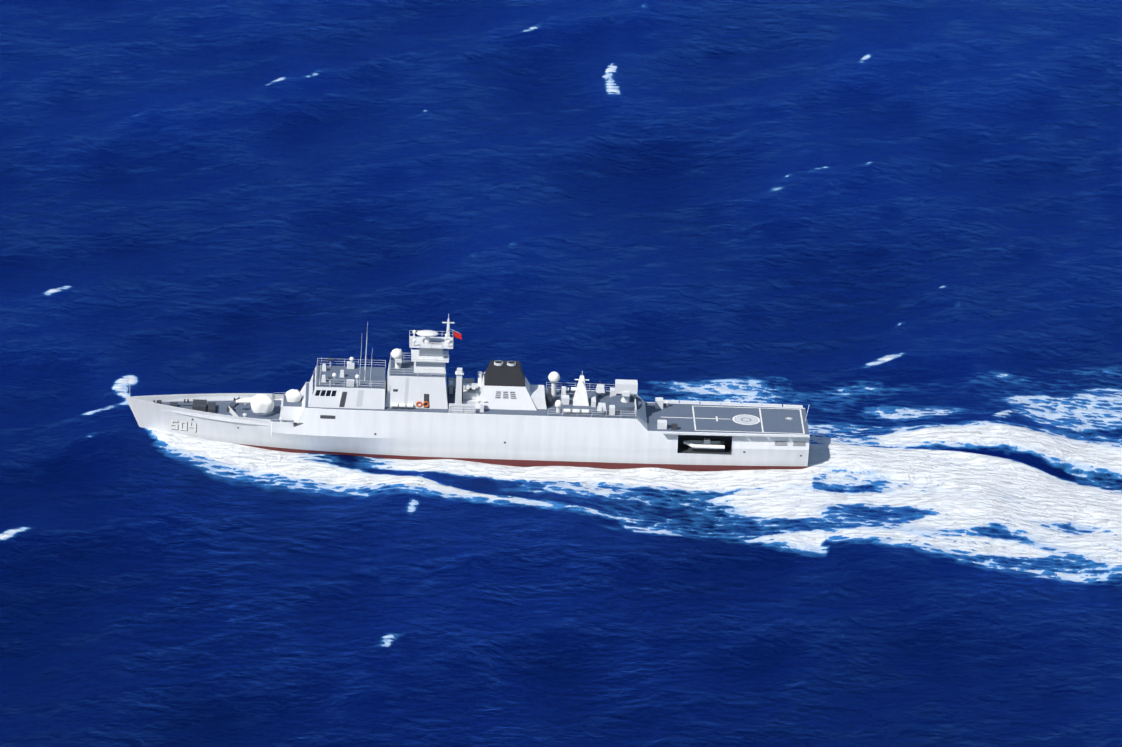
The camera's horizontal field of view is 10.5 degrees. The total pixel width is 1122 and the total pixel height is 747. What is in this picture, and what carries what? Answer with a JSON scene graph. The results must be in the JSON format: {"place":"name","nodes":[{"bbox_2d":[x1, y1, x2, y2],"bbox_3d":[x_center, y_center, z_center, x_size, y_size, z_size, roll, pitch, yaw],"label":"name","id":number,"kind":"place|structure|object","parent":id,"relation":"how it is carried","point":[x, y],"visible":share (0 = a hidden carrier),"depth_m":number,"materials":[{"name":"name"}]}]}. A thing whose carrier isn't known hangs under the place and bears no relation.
{"place":"outdoors","nodes":[
{"label":"outdoors","id":0,"kind":"place"},
{"bbox_2d":[0,0,1121,746],"bbox_3d":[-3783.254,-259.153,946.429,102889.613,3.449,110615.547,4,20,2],"label":"sea","id":1,"kind":"structure","parent":0,"point":[880,240],"depth_m":840.55,"materials":[{"name":"liquid"}]},
{"bbox_2d":[125,314,809,470],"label":"ship","id":2,"kind":"object","parent":1,"relation":"on","point":[500,412],"visible":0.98,"depth_m":797.87,"materials":[{"name":"paint"}]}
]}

